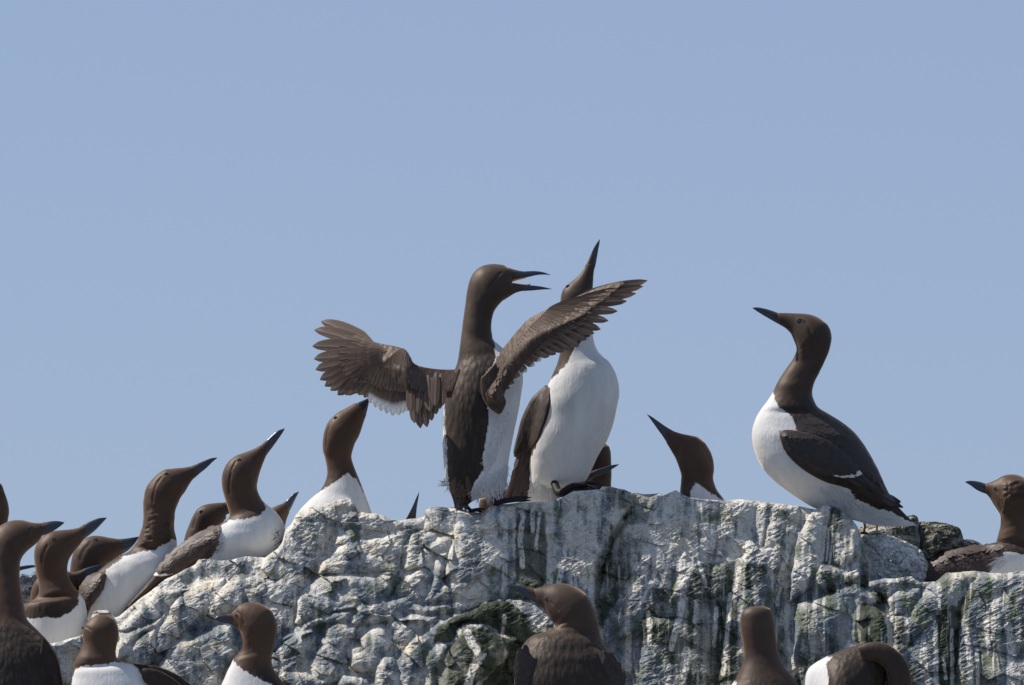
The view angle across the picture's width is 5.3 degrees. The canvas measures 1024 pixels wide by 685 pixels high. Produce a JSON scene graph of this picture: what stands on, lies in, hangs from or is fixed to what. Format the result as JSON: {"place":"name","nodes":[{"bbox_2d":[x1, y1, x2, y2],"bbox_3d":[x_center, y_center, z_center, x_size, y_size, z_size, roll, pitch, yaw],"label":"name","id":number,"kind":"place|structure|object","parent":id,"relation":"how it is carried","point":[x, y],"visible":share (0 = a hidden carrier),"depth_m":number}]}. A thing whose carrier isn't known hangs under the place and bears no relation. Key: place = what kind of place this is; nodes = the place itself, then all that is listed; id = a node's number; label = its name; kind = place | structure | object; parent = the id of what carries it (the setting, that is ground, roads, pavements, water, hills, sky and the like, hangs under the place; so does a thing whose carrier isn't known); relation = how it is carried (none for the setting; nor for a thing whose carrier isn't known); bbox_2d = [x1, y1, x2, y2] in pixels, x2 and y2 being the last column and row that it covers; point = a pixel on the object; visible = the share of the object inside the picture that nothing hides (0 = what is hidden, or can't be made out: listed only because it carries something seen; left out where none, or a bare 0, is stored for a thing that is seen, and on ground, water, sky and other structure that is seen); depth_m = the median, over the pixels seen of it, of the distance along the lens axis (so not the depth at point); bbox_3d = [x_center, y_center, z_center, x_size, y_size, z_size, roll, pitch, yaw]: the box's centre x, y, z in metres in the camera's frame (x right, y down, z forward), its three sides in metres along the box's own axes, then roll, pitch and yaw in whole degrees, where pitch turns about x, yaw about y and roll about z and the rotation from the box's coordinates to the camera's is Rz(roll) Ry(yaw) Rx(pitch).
{"place":"outdoors","nodes":[
{"label":"outdoors","id":0,"kind":"place"},
{"bbox_2d":[0,0,1023,588],"label":"sky","id":1,"kind":"structure","parent":0,"point":[189,189]},
{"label":"headland","id":2,"kind":"structure","parent":0,"visible":0},
{"bbox_2d":[50,486,1023,684],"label":"cliff","id":3,"kind":"structure","parent":2,"relation":"on","point":[672,585],"depth_m":19.91},
{"bbox_2d":[0,484,8,524],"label":"guillemot","id":4,"kind":"object","parent":3,"relation":"on","point":[4,510],"visible":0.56,"depth_m":20.23},
{"bbox_2d":[20,565,34,570],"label":"guillemot","id":5,"kind":"object","parent":3,"relation":"on","point":[26,567],"visible":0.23,"depth_m":20.27},
{"bbox_2d":[20,571,36,603],"bbox_3d":[-0.890,0.466,20.275,0.070,0.099,0.152,0,-4,0],"label":"boulder","id":6,"kind":"object","parent":3,"relation":"on","point":[27,581],"visible":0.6,"depth_m":20.21},
{"bbox_2d":[0,520,63,684],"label":"guillemot","id":7,"kind":"object","parent":3,"relation":"on","point":[28,655],"visible":1,"depth_m":19.82},
{"bbox_2d":[24,518,105,642],"bbox_3d":[-0.817,0.474,20.041,0.165,0.314,0.092,0,-4,0],"label":"guillemot","id":8,"kind":"object","parent":3,"relation":"on","point":[55,610],"visible":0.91,"depth_m":20.02},
{"bbox_2d":[30,564,101,600],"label":"guillemot","id":9,"kind":"object","parent":3,"relation":"on","point":[77,577],"visible":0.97,"depth_m":20.13},
{"bbox_2d":[70,536,138,591],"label":"guillemot","id":10,"kind":"object","parent":3,"relation":"on","point":[90,551],"visible":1,"depth_m":20.16},
{"bbox_2d":[71,614,190,684],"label":"guillemot","id":11,"kind":"object","parent":3,"relation":"on","point":[97,662],"visible":1,"depth_m":19.71},
{"bbox_2d":[79,458,216,620],"bbox_3d":[-0.662,0.377,20.116,0.252,0.337,0.084,0,-4,0],"label":"guillemot","id":12,"kind":"object","parent":3,"relation":"on","point":[115,586],"visible":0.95,"depth_m":20.09},
{"bbox_2d":[121,428,284,613],"bbox_3d":[-0.561,0.325,20.077,0.299,0.339,0.093,0,-4,0],"label":"guillemot","id":13,"kind":"object","parent":3,"relation":"on","point":[252,525],"visible":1,"depth_m":20.05},
{"bbox_2d":[184,502,228,540],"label":"guillemot","id":14,"kind":"object","parent":3,"relation":"on","point":[204,517],"visible":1,"depth_m":20.18},
{"bbox_2d":[214,602,284,684],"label":"guillemot","id":15,"kind":"object","parent":3,"relation":"on","point":[254,624],"visible":1,"depth_m":19.71},
{"bbox_2d":[272,492,298,525],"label":"guillemot","id":16,"kind":"object","parent":3,"relation":"on","point":[282,510],"visible":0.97,"depth_m":20.17},
{"bbox_2d":[291,398,371,523],"bbox_3d":[-0.327,0.261,20.150,0.191,0.323,0.132,0,-4,0],"label":"guillemot","id":17,"kind":"object","parent":3,"relation":"on","point":[343,428],"visible":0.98,"depth_m":20.13},
{"bbox_2d":[406,493,418,518],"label":"guillemot","id":18,"kind":"object","parent":3,"relation":"on","point":[412,514],"visible":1,"depth_m":20.13},
{"bbox_2d":[313,264,646,512],"bbox_3d":[-0.056,0.081,20.044,0.625,0.457,0.179,-1,-4,8],"label":"guillemot","id":19,"kind":"object","parent":3,"relation":"on","point":[476,391],"visible":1,"depth_m":20.02},
{"bbox_2d":[479,489,505,512],"bbox_3d":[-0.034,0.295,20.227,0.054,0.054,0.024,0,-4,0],"label":"guillemot","id":20,"kind":"object","parent":3,"relation":"on","point":[483,504],"visible":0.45,"depth_m":20.22},
{"bbox_2d":[503,239,618,501],"bbox_3d":[0.096,0.060,20.165,0.192,0.497,0.129,-2,-5,29],"label":"guillemot","id":21,"kind":"object","parent":3,"relation":"on","point":[566,424],"visible":0.93,"depth_m":20.12},
{"bbox_2d":[506,583,626,684],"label":"guillemot","id":22,"kind":"object","parent":3,"relation":"on","point":[571,648],"visible":1,"depth_m":19.67},
{"bbox_2d":[569,464,618,493],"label":"guillemot","id":23,"kind":"object","parent":3,"relation":"on","point":[596,473],"visible":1,"depth_m":20.21},
{"bbox_2d":[589,444,611,486],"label":"guillemot","id":24,"kind":"object","parent":3,"relation":"on","point":[603,459],"visible":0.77,"depth_m":20.22},
{"bbox_2d":[647,414,724,500],"bbox_3d":[0.334,0.264,20.130,0.177,0.267,0.089,0,-4,0],"label":"guillemot","id":25,"kind":"object","parent":3,"relation":"on","point":[693,457],"visible":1,"depth_m":20.11},
{"bbox_2d":[732,601,797,684],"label":"guillemot","id":26,"kind":"object","parent":3,"relation":"on","point":[762,664],"visible":1,"depth_m":19.72},
{"bbox_2d":[752,307,917,534],"bbox_3d":[0.586,0.142,20.078,0.302,0.414,0.140,0,-4,0],"label":"guillemot","id":27,"kind":"object","parent":3,"relation":"on","point":[807,450],"visible":1,"depth_m":20.04},
{"bbox_2d":[802,642,911,684],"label":"guillemot","id":28,"kind":"object","parent":3,"relation":"on","point":[875,663],"visible":1,"depth_m":19.66},
{"bbox_2d":[861,531,927,581],"bbox_3d":[0.684,0.402,20.117,0.149,0.120,0.124,0,-4,0],"label":"boulder","id":29,"kind":"object","parent":3,"relation":"on","point":[905,557],"visible":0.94,"depth_m":20.07},
{"bbox_2d":[859,524,895,534],"bbox_3d":[0.667,0.347,20.165,0.073,0.032,0.093,0,-4,0],"label":"boulder","id":30,"kind":"object","parent":29,"relation":"on","point":[889,531],"visible":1,"depth_m":20.14},
{"bbox_2d":[889,515,919,547],"bbox_3d":[0.712,0.351,20.188,0.079,0.074,0.102,0,-4,0],"label":"boulder","id":31,"kind":"object","parent":3,"relation":"on","point":[910,534],"visible":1,"depth_m":20.14},
{"bbox_2d":[919,521,963,563],"bbox_3d":[0.783,0.375,20.189,0.090,0.098,0.127,0,-4,0],"label":"boulder","id":32,"kind":"object","parent":3,"relation":"on","point":[933,535],"visible":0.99,"depth_m":20.14},
{"bbox_2d":[963,539,981,547],"bbox_3d":[0.832,0.390,20.215,0.076,0.062,0.105,0,-4,0],"label":"boulder","id":33,"kind":"object","parent":3,"relation":"on","point":[967,542],"visible":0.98,"depth_m":20.19},
{"bbox_2d":[925,474,1023,581],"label":"guillemot","id":34,"kind":"object","parent":3,"relation":"on","point":[1004,553],"visible":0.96,"depth_m":20.09}
]}

